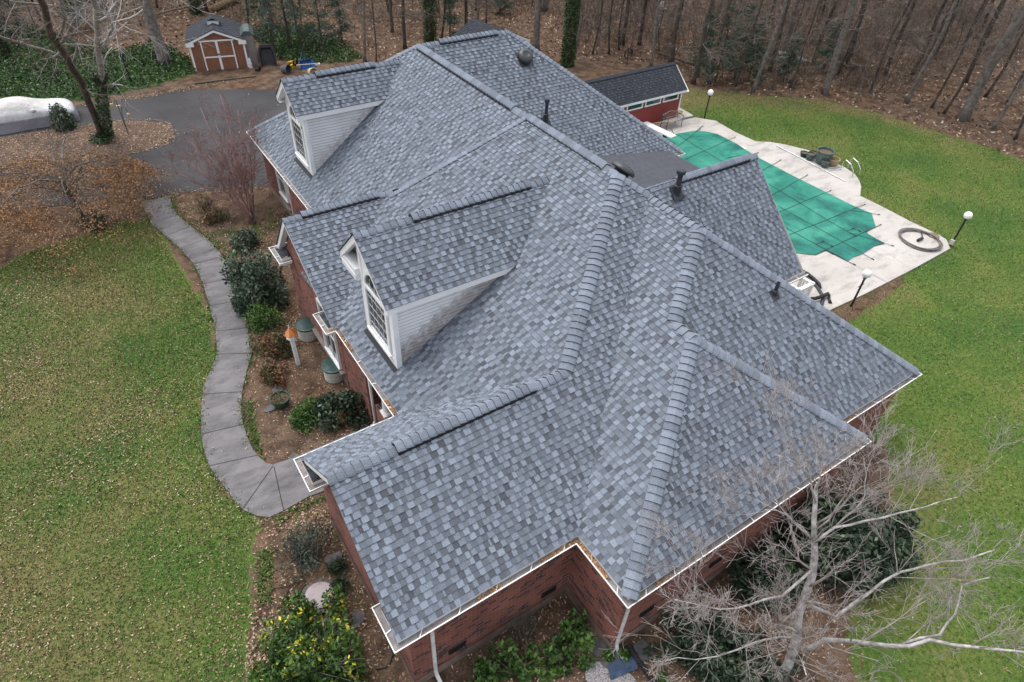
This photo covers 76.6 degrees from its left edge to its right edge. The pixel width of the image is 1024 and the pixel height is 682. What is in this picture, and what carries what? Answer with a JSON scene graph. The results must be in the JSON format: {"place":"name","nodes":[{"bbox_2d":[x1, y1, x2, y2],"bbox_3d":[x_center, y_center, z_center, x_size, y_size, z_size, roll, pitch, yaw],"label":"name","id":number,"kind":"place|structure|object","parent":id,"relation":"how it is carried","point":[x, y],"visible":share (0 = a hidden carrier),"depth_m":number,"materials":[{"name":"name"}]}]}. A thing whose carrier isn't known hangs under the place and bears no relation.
{"place":"outdoors","nodes":[
{"label":"outdoors","id":0,"kind":"place"},
{"bbox_2d":[0,89,286,210],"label":"driveway","id":1,"kind":"structure","parent":0,"point":[167,107],"depth_m":35.06,"materials":[{"name":"asphalt"}]},
{"bbox_2d":[0,96,79,134],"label":"covered car","id":2,"kind":"object","parent":1,"relation":"on","point":[19,113],"visible":0.91,"depth_m":33.86,"materials":[{"name":"fabric"}]},
{"bbox_2d":[0,121,174,168],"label":"planting island","id":3,"kind":"structure","parent":1,"relation":"on","point":[16,140],"depth_m":33.43,"materials":[{"name":"brown soil"}]},
{"bbox_2d":[41,102,76,131],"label":"laurel bush","id":4,"kind":"object","parent":3,"relation":"on","point":[65,120],"visible":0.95,"depth_m":33.90,"materials":[{"name":"green plant"}]},
{"bbox_2d":[0,0,129,135],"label":"bare shade tree","id":5,"kind":"object","parent":3,"relation":"on","point":[58,44],"visible":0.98,"depth_m":24.85,"materials":[{"name":"brown plant"}]},
{"bbox_2d":[0,118,178,165],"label":"island leaves","id":6,"kind":"object","parent":3,"relation":"on","point":[119,141],"visible":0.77,"depth_m":33.52,"materials":[{"name":"brown plant"}]},
{"bbox_2d":[47,0,214,136],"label":"ivy clad tree","id":7,"kind":"object","parent":3,"relation":"on","point":[100,81],"visible":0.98,"depth_m":23.82,"materials":[{"name":"green plant"}]},
{"bbox_2d":[72,77,841,520],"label":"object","id":8,"kind":"object","parent":1,"relation":"on","point":[200,263],"visible":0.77,"depth_m":27.08,"materials":[{"name":"brown plant"}]},
{"bbox_2d":[0,0,1023,681],"bbox_3d":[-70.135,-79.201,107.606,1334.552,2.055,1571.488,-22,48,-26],"label":"ground","id":9,"kind":"structure","parent":0,"point":[590,66],"depth_m":20.97,"materials":[{"name":"soil"}]},
{"bbox_2d":[0,0,37,34],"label":"cedar tree","id":10,"kind":"object","parent":9,"relation":"on","point":[16,20],"visible":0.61,"depth_m":42.77,"materials":[{"name":"green plant"}]},
{"bbox_2d":[0,0,89,81],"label":"woodland tree","id":11,"kind":"object","parent":9,"relation":"on","point":[37,31],"visible":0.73,"depth_m":36.82,"materials":[{"name":"brown plant"}]},
{"bbox_2d":[0,101,186,278],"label":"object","id":12,"kind":"object","parent":9,"relation":"on","point":[120,164],"visible":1,"depth_m":26.39,"materials":[{"name":"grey plant"}]},
{"bbox_2d":[76,210,117,235],"bbox_3d":[-17.744,-5.146,27.562,1.895,0.644,1.481,27,47,24],"label":"juniper","id":13,"kind":"object","parent":9,"relation":"on","point":[88,221],"visible":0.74,"depth_m":27.46,"materials":[{"name":"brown plant"}]},
{"bbox_2d":[139,0,171,64],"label":"oak tree","id":14,"kind":"object","parent":9,"relation":"on","point":[151,23],"visible":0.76,"depth_m":40.33,"materials":[{"name":"grey plant"}]},
{"bbox_2d":[0,22,361,98],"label":"ivy cover","id":15,"kind":"object","parent":9,"relation":"on","point":[67,77],"visible":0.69,"depth_m":41.01,"materials":[{"name":"green plant"}]},
{"bbox_2d":[139,195,271,519],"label":"edge grass","id":16,"kind":"structure","parent":9,"relation":"on","point":[209,370],"depth_m":21.78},
{"bbox_2d":[137,83,276,223],"bbox_3d":[-12.627,-8.252,28.087,5.758,5.411,4.686,11,42,9],"label":"red twig maple","id":17,"kind":"object","parent":9,"relation":"on","point":[248,212],"visible":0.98,"depth_m":27.78,"materials":[{"name":"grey plant"}]},
{"bbox_2d":[200,206,229,224],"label":"evergreen shrub","id":18,"kind":"object","parent":9,"relation":"on","point":[209,216],"visible":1,"depth_m":28.07,"materials":[{"name":"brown plant"}]},
{"bbox_2d":[185,14,248,70],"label":"garden shed","id":19,"kind":"structure","parent":9,"relation":"on","point":[225,48],"depth_m":40.74,"materials":[{"name":"grey"}]},
{"bbox_2d":[198,39,237,70],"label":"door","id":20,"kind":"structure","parent":19,"relation":"in","point":[219,54],"depth_m":40.81,"materials":[{"name":"brown wood"}]},
{"bbox_2d":[139,193,325,606],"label":"weeds","id":21,"kind":"object","parent":9,"relation":"on","point":[265,553],"visible":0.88,"depth_m":17.86,"materials":[{"name":"green plant"}]},
{"bbox_2d":[226,223,261,249],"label":"evergreen shrub","id":22,"kind":"object","parent":9,"relation":"on","point":[251,234],"visible":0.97,"depth_m":26.70,"materials":[{"name":"green plant"}]},
{"bbox_2d":[240,23,258,64],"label":"plastic shed","id":23,"kind":"structure","parent":9,"relation":"on","point":[246,31],"depth_m":41.40,"materials":[{"name":"grey plastic"}]},
{"bbox_2d":[218,238,289,318],"bbox_3d":[-9.381,-2.492,23.524,2.602,2.766,2.690,-4,42,-8],"label":"evergreen shrub","id":24,"kind":"object","parent":9,"relation":"on","point":[250,280],"visible":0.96,"depth_m":23.42,"materials":[{"name":"green plant"}]},
{"bbox_2d":[141,196,367,517],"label":"front walk","id":25,"kind":"structure","parent":9,"relation":"on","point":[245,476],"depth_m":20.34,"materials":[{"name":"grey concrete"}]},
{"bbox_2d":[244,0,282,48],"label":"cedar tree","id":26,"kind":"object","parent":9,"relation":"on","point":[268,13],"visible":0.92,"depth_m":42.77,"materials":[{"name":"green plant"}]},
{"bbox_2d":[242,299,285,335],"bbox_3d":[-8.856,-0.894,23.021,1.408,1.094,1.291,22,45,20],"label":"boxwood shrub","id":27,"kind":"object","parent":9,"relation":"on","point":[264,313],"visible":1,"depth_m":22.96,"materials":[{"name":"green plant"}]},
{"bbox_2d":[258,44,276,67],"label":"black tub","id":28,"kind":"object","parent":9,"relation":"on","point":[266,54],"visible":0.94,"depth_m":41.90,"materials":[{"name":"plastic"}]},
{"bbox_2d":[246,331,292,359],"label":"azalea shrub","id":29,"kind":"object","parent":9,"relation":"on","point":[279,337],"visible":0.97,"depth_m":21.99,"materials":[{"name":"brown plant"}]},
{"bbox_2d":[147,190,395,681],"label":"bed weeds","id":30,"kind":"object","parent":9,"relation":"on","point":[286,455],"visible":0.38,"depth_m":17.39,"materials":[{"name":"green plant"}]},
{"bbox_2d":[256,357,288,388],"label":"azalea shrub","id":31,"kind":"object","parent":9,"relation":"on","point":[271,371],"visible":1,"depth_m":21.06,"materials":[{"name":"brown plant"}]},
{"bbox_2d":[268,386,289,409],"bbox_3d":[-7.304,1.783,20.243,0.641,0.793,0.757,8,42,5],"label":"planter pot","id":32,"kind":"object","parent":9,"relation":"on","point":[279,399],"visible":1,"depth_m":20.29,"materials":[{"name":"green ceramic"}]},
{"bbox_2d":[275,0,317,45],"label":"cedar tree","id":33,"kind":"object","parent":9,"relation":"on","point":[296,29],"visible":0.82,"depth_m":43.35,"materials":[{"name":"green plant"}]},
{"bbox_2d":[287,393,321,434],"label":"strap leaf plant","id":34,"kind":"object","parent":9,"relation":"on","point":[303,413],"visible":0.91,"depth_m":19.86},
{"bbox_2d":[272,502,337,583],"bbox_3d":[-5.221,4.998,16.337,1.515,1.505,1.931,12,43,10],"label":"wispy shrub","id":35,"kind":"object","parent":9,"relation":"on","point":[303,550],"visible":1,"depth_m":16.38,"materials":[{"name":"green plant"}]},
{"bbox_2d":[295,317,316,341],"bbox_3d":[-7.205,-0.396,22.850,0.770,0.575,0.770,-22,48,-26],"label":"corrugated drum","id":36,"kind":"object","parent":9,"relation":"on","point":[304,326],"visible":0.77,"depth_m":22.64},
{"bbox_2d":[246,581,373,681],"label":"gold dust shrub","id":37,"kind":"object","parent":9,"relation":"on","point":[294,653],"visible":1,"depth_m":13.99,"materials":[{"name":"green plant"}]},
{"bbox_2d":[296,0,340,47],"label":"cedar tree","id":38,"kind":"object","parent":9,"relation":"on","point":[311,29],"visible":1,"depth_m":43.92,"materials":[{"name":"green plant"}]},
{"bbox_2d":[300,578,337,614],"bbox_3d":[-4.708,6.250,15.871,0.920,0.165,0.926,-22,48,-26],"label":"stone disk","id":39,"kind":"object","parent":9,"relation":"on","point":[317,588],"visible":0.42,"depth_m":15.88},
{"bbox_2d":[321,358,342,383],"bbox_3d":[-5.868,0.973,21.398,0.770,0.575,0.770,-22,48,-26],"label":"corrugated drum","id":40,"kind":"object","parent":9,"relation":"on","point":[329,368],"visible":0.69,"depth_m":21.17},
{"bbox_2d":[323,555,351,576],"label":"grass tuft","id":41,"kind":"object","parent":9,"relation":"on","point":[334,567],"visible":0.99,"depth_m":16.35,"materials":[{"name":"green plant"}]},
{"bbox_2d":[320,0,360,47],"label":"cedar tree","id":42,"kind":"object","parent":9,"relation":"on","point":[332,4],"visible":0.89,"depth_m":44.97,"materials":[{"name":"green plant"}]},
{"bbox_2d":[312,388,370,432],"bbox_3d":[-5.249,1.962,19.930,1.887,1.239,1.925,-22,47,-25],"label":"loropetalum shrub","id":43,"kind":"object","parent":9,"relation":"on","point":[328,404],"visible":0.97,"depth_m":19.80,"materials":[{"name":"green plant"}]},
{"bbox_2d":[328,0,415,61],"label":"woodland tree","id":44,"kind":"object","parent":9,"relation":"on","point":[364,32],"visible":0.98,"depth_m":42.17,"materials":[{"name":"brown plant"}]},
{"bbox_2d":[396,0,442,48],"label":"woodland tree","id":45,"kind":"object","parent":9,"relation":"on","point":[404,24],"visible":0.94,"depth_m":44.64,"materials":[{"name":"brown plant"}]},
{"bbox_2d":[421,0,437,42],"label":"ivy tree","id":46,"kind":"object","parent":9,"relation":"on","point":[431,29],"visible":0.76,"depth_m":45.19,"materials":[{"name":"green plant"}]},
{"bbox_2d":[439,0,462,36],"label":"cedar tree","id":47,"kind":"object","parent":9,"relation":"on","point":[450,23],"visible":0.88,"depth_m":46.43,"materials":[{"name":"green plant"}]},
{"bbox_2d":[467,655,499,681],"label":"camellia","id":48,"kind":"object","parent":9,"relation":"on","point":[482,671],"visible":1,"depth_m":14.34,"materials":[{"name":"green plant"}]},
{"bbox_2d":[453,18,529,42],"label":"roof","id":49,"kind":"structure","parent":9,"relation":"on","point":[473,25],"depth_m":42.40,"materials":[{"name":"grey"}]},
{"bbox_2d":[0,89,1023,681],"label":"grass","id":50,"kind":"structure","parent":9,"relation":"on","point":[196,355],"depth_m":20.52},
{"bbox_2d":[0,0,1023,156],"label":"forest leaves","id":51,"kind":"object","parent":9,"relation":"on","point":[804,96],"visible":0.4,"depth_m":46.12,"materials":[{"name":"brown plant"}]},
{"bbox_2d":[0,91,1023,681],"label":"lawn leaves","id":52,"kind":"object","parent":9,"relation":"on","point":[142,471],"visible":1,"depth_m":18.60,"materials":[{"name":"brown plant"}]},
{"bbox_2d":[142,187,884,681],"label":"bed leaves","id":53,"kind":"object","parent":9,"relation":"on","point":[314,515],"visible":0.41,"depth_m":16.03,"materials":[{"name":"brown plant"}]},
{"bbox_2d":[16,0,1023,102],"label":"brush","id":54,"kind":"object","parent":9,"relation":"on","point":[812,41],"visible":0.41,"depth_m":48.89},
{"bbox_2d":[486,625,560,681],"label":"camellia","id":55,"kind":"object","parent":9,"relation":"on","point":[524,670],"visible":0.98,"depth_m":14.59,"materials":[{"name":"green plant"}]},
{"bbox_2d":[532,0,541,50],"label":"woodland tree","id":56,"kind":"object","parent":9,"relation":"on","point":[536,27],"visible":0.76,"depth_m":45.76,"materials":[{"name":"grey plant"}]},
{"bbox_2d":[539,619,596,674],"bbox_3d":[1.314,7.047,14.891,1.373,0.890,1.066,12,43,10],"label":"camellia","id":57,"kind":"object","parent":9,"relation":"on","point":[568,653],"visible":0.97,"depth_m":14.89,"materials":[{"name":"green plant"}]},
{"bbox_2d":[560,0,581,67],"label":"ivy tree","id":58,"kind":"object","parent":9,"relation":"on","point":[571,19],"visible":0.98,"depth_m":43.26,"materials":[{"name":"green plant"}]},
{"bbox_2d":[559,608,593,643],"bbox_3d":[1.504,6.765,15.415,0.755,0.622,0.731,-21,47,-24],"label":"camellia","id":59,"kind":"object","parent":9,"relation":"on","point":[580,625],"visible":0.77,"depth_m":15.42,"materials":[{"name":"green plant"}]},
{"bbox_2d":[246,30,921,681],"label":"brick house","id":60,"kind":"structure","parent":9,"relation":"on","point":[538,290],"depth_m":16.48,"materials":[{"name":"grey"}]},
{"bbox_2d":[316,297,341,369],"bbox_3d":[-5.859,-0.217,20.701,0.114,2.121,1.257,-22,48,-26],"label":"window","id":61,"kind":"structure","parent":60,"relation":"in","point":[331,345],"depth_m":20.99,"materials":[{"name":"white glass"}]},
{"bbox_2d":[326,272,857,600],"bbox_3d":[3.397,1.789,17.288,15.978,0.093,9.624,-8,43,-12],"label":"leaf debris","id":62,"kind":"object","parent":60,"relation":"on","point":[595,562],"visible":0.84,"depth_m":14.04,"materials":[{"name":"brown plant"}]},
{"bbox_2d":[585,661,635,681],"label":"gravel patch","id":63,"kind":"object","parent":9,"relation":"on","point":[591,675],"visible":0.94,"depth_m":14.80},
{"bbox_2d":[607,655,637,679],"bbox_3d":[2.545,7.508,14.939,0.800,0.042,0.325,-13,44,-17],"label":"tarp","id":64,"kind":"object","parent":63,"relation":"on","point":[617,668],"visible":1,"depth_m":14.92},
{"bbox_2d":[626,0,691,66],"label":"woodland tree","id":65,"kind":"object","parent":9,"relation":"on","point":[654,34],"visible":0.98,"depth_m":43.77,"materials":[{"name":"brown plant"}]},
{"bbox_2d":[624,0,693,45],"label":"woodland tree","id":66,"kind":"object","parent":9,"relation":"on","point":[644,13],"visible":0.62,"depth_m":47.08,"materials":[{"name":"brown plant"}]},
{"bbox_2d":[653,0,708,62],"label":"woodland tree","id":67,"kind":"object","parent":9,"relation":"on","point":[674,35],"visible":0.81,"depth_m":44.21,"materials":[{"name":"brown plant"}]},
{"bbox_2d":[683,7,720,76],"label":"cedar tree","id":68,"kind":"object","parent":9,"relation":"on","point":[708,40],"visible":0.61,"depth_m":42.41,"materials":[{"name":"green plant"}]},
{"bbox_2d":[641,599,767,678],"bbox_3d":[4.577,7.012,15.213,2.722,0.776,1.856,17,44,15],"label":"holly bush","id":69,"kind":"object","parent":9,"relation":"on","point":[688,644],"visible":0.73,"depth_m":15.13,"materials":[{"name":"green plant"}]},
{"bbox_2d":[652,0,774,84],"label":"woodland tree","id":70,"kind":"object","parent":9,"relation":"on","point":[697,64],"visible":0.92,"depth_m":40.81,"materials":[{"name":"brown plant"}]},
{"bbox_2d":[698,0,746,81],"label":"cedar tree","id":71,"kind":"object","parent":9,"relation":"on","point":[727,61],"visible":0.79,"depth_m":41.88,"materials":[{"name":"green plant"}]},
{"bbox_2d":[688,0,760,83],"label":"woodland tree","id":72,"kind":"object","parent":9,"relation":"on","point":[708,80],"visible":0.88,"depth_m":40.87,"materials":[{"name":"brown plant"}]},
{"bbox_2d":[727,1,763,79],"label":"cedar tree","id":73,"kind":"object","parent":9,"relation":"on","point":[744,40],"visible":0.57,"depth_m":42.13,"materials":[{"name":"green plant"}]},
{"bbox_2d":[699,0,797,86],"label":"woodland tree","id":74,"kind":"object","parent":9,"relation":"on","point":[745,52],"visible":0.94,"depth_m":40.66,"materials":[{"name":"brown plant"}]},
{"bbox_2d":[692,635,807,681],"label":"holly bush","id":75,"kind":"object","parent":9,"relation":"on","point":[728,673],"visible":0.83,"depth_m":14.65,"materials":[{"name":"green plant"}]},
{"bbox_2d":[740,20,772,83],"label":"cedar tree","id":76,"kind":"object","parent":9,"relation":"on","point":[759,57],"visible":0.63,"depth_m":42.31,"materials":[{"name":"green plant"}]},
{"bbox_2d":[726,547,804,614],"bbox_3d":[6.412,5.824,16.291,1.949,1.253,1.880,7,42,4],"label":"holly bush","id":77,"kind":"object","parent":9,"relation":"on","point":[754,571],"visible":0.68,"depth_m":16.20,"materials":[{"name":"green plant"}]},
{"bbox_2d":[755,0,813,72],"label":"woodland tree","id":78,"kind":"object","parent":9,"relation":"on","point":[779,35],"visible":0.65,"depth_m":43.45,"materials":[{"name":"brown plant"}]},
{"bbox_2d":[772,33,804,81],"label":"cedar tree","id":79,"kind":"object","parent":9,"relation":"on","point":[794,62],"visible":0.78,"depth_m":42.88,"materials":[{"name":"green plant"}]},
{"bbox_2d":[722,0,855,92],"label":"woodland tree","id":80,"kind":"object","parent":9,"relation":"on","point":[769,49],"visible":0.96,"depth_m":39.85,"materials":[{"name":"brown plant"}]},
{"bbox_2d":[654,117,949,310],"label":"pool deck","id":81,"kind":"structure","parent":9,"relation":"on","point":[839,279],"depth_m":29.49,"materials":[{"name":"concrete"}]},
{"bbox_2d":[666,127,893,264],"bbox_3d":[12.179,-7.769,32.520,7.258,0.060,14.210,-22,48,-26],"label":"pool cover","id":82,"kind":"object","parent":81,"relation":"on","point":[809,212],"visible":0.63,"depth_m":31.11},
{"bbox_2d":[815,146,834,164],"bbox_3d":[16.650,-9.850,34.627,0.933,0.720,0.933,-22,48,-26],"label":"planter pot","id":83,"kind":"object","parent":81,"relation":"on","point":[823,153],"visible":0.89,"depth_m":34.42,"materials":[{"name":"teal ceramic"}]},
{"bbox_2d":[898,228,942,251],"bbox_3d":[18.439,-4.596,29.272,1.799,0.137,1.917,-22,48,-26],"label":"vacuum hose","id":84,"kind":"object","parent":81,"relation":"on","point":[918,240],"visible":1,"depth_m":29.15,"materials":[{"name":"black plastic"}]},
{"bbox_2d":[747,0,870,87],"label":"woodland tree","id":85,"kind":"object","parent":9,"relation":"on","point":[801,56],"visible":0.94,"depth_m":40.68,"materials":[{"name":"brown plant"}]},
{"bbox_2d":[603,345,1023,681],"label":"pale bare tree","id":86,"kind":"object","parent":9,"relation":"on","point":[794,648],"visible":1,"depth_m":12.38,"materials":[{"name":"grey plant"}]},
{"bbox_2d":[810,22,845,71],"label":"cedar tree","id":87,"kind":"object","parent":9,"relation":"on","point":[827,51],"visible":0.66,"depth_m":44.63,"materials":[{"name":"green plant"}]},
{"bbox_2d":[758,483,906,598],"bbox_3d":[8.358,4.944,16.521,3.159,2.414,3.217,31,49,28],"label":"holly bush","id":88,"kind":"object","parent":9,"relation":"on","point":[871,548],"visible":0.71,"depth_m":16.12,"materials":[{"name":"green plant"}]},
{"bbox_2d":[811,0,878,65],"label":"woodland tree","id":89,"kind":"object","parent":9,"relation":"on","point":[830,17],"visible":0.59,"depth_m":45.13,"materials":[{"name":"brown plant"}]},
{"bbox_2d":[814,0,900,94],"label":"woodland tree","id":90,"kind":"object","parent":9,"relation":"on","point":[831,70],"visible":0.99,"depth_m":40.38,"materials":[{"name":"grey plant"}]},
{"bbox_2d":[803,0,911,74],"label":"woodland tree","id":91,"kind":"object","parent":9,"relation":"on","point":[851,41],"visible":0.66,"depth_m":43.71,"materials":[{"name":"brown plant"}]},
{"bbox_2d":[828,0,932,83],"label":"sapling","id":92,"kind":"object","parent":9,"relation":"on","point":[873,31],"visible":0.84,"depth_m":42.58,"materials":[{"name":"brown plant"}]},
{"bbox_2d":[842,485,927,583],"bbox_3d":[9.696,5.019,16.935,2.229,1.849,2.327,27,47,24],"label":"holly bush","id":93,"kind":"object","parent":9,"relation":"on","point":[908,552],"visible":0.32,"depth_m":16.81,"materials":[{"name":"green plant"}]},
{"bbox_2d":[842,0,952,92],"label":"woodland tree","id":94,"kind":"object","parent":9,"relation":"on","point":[890,39],"visible":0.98,"depth_m":40.71,"materials":[{"name":"brown plant"}]},
{"bbox_2d":[882,0,961,75],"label":"woodland tree","id":95,"kind":"object","parent":9,"relation":"on","point":[904,27],"visible":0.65,"depth_m":43.69,"materials":[{"name":"brown plant"}]},
{"bbox_2d":[879,0,998,74],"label":"woodland tree","id":96,"kind":"object","parent":9,"relation":"on","point":[936,18],"visible":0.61,"depth_m":44.09,"materials":[{"name":"brown plant"}]},
{"bbox_2d":[881,0,1018,103],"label":"woodland tree","id":97,"kind":"object","parent":9,"relation":"on","point":[917,80],"visible":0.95,"depth_m":39.34,"materials":[{"name":"brown plant"}]},
{"bbox_2d":[896,0,1023,107],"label":"woodland tree","id":98,"kind":"object","parent":9,"relation":"on","point":[952,69],"visible":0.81,"depth_m":38.88,"materials":[{"name":"brown plant"}]},
{"bbox_2d":[910,0,1023,113],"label":"woodland tree","id":99,"kind":"object","parent":9,"relation":"on","point":[971,66],"visible":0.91,"depth_m":37.72,"materials":[{"name":"brown plant"}]},
{"bbox_2d":[940,0,1023,82],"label":"woodland tree","id":100,"kind":"object","parent":9,"relation":"on","point":[979,53],"visible":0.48,"depth_m":42.89,"materials":[{"name":"brown plant"}]},
{"bbox_2d":[955,1,1023,121],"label":"woodland tree","id":101,"kind":"object","parent":9,"relation":"on","point":[965,113],"visible":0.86,"depth_m":38.12,"materials":[{"name":"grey plant"}]},
{"bbox_2d":[955,0,1023,105],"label":"woodland tree","id":102,"kind":"object","parent":9,"relation":"on","point":[1020,77],"visible":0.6,"depth_m":41.56,"materials":[{"name":"brown plant"}]},
{"bbox_2d":[969,0,1023,97],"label":"woodland tree","id":103,"kind":"object","parent":9,"relation":"on","point":[987,93],"visible":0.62,"depth_m":41.47,"materials":[{"name":"brown plant"}]},
{"bbox_2d":[980,1,1023,130],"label":"woodland tree","id":104,"kind":"object","parent":9,"relation":"on","point":[1004,110],"visible":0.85,"depth_m":38.25,"materials":[{"name":"brown plant"}]},
{"bbox_2d":[982,0,1023,139],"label":"woodland tree","id":105,"kind":"object","parent":9,"relation":"on","point":[1016,135],"visible":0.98,"depth_m":37.00,"materials":[{"name":"brown plant"}]},
{"bbox_2d":[584,62,688,123],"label":"pool house","id":106,"kind":"structure","parent":0,"point":[652,94],"depth_m":36.40,"materials":[{"name":"grey"}]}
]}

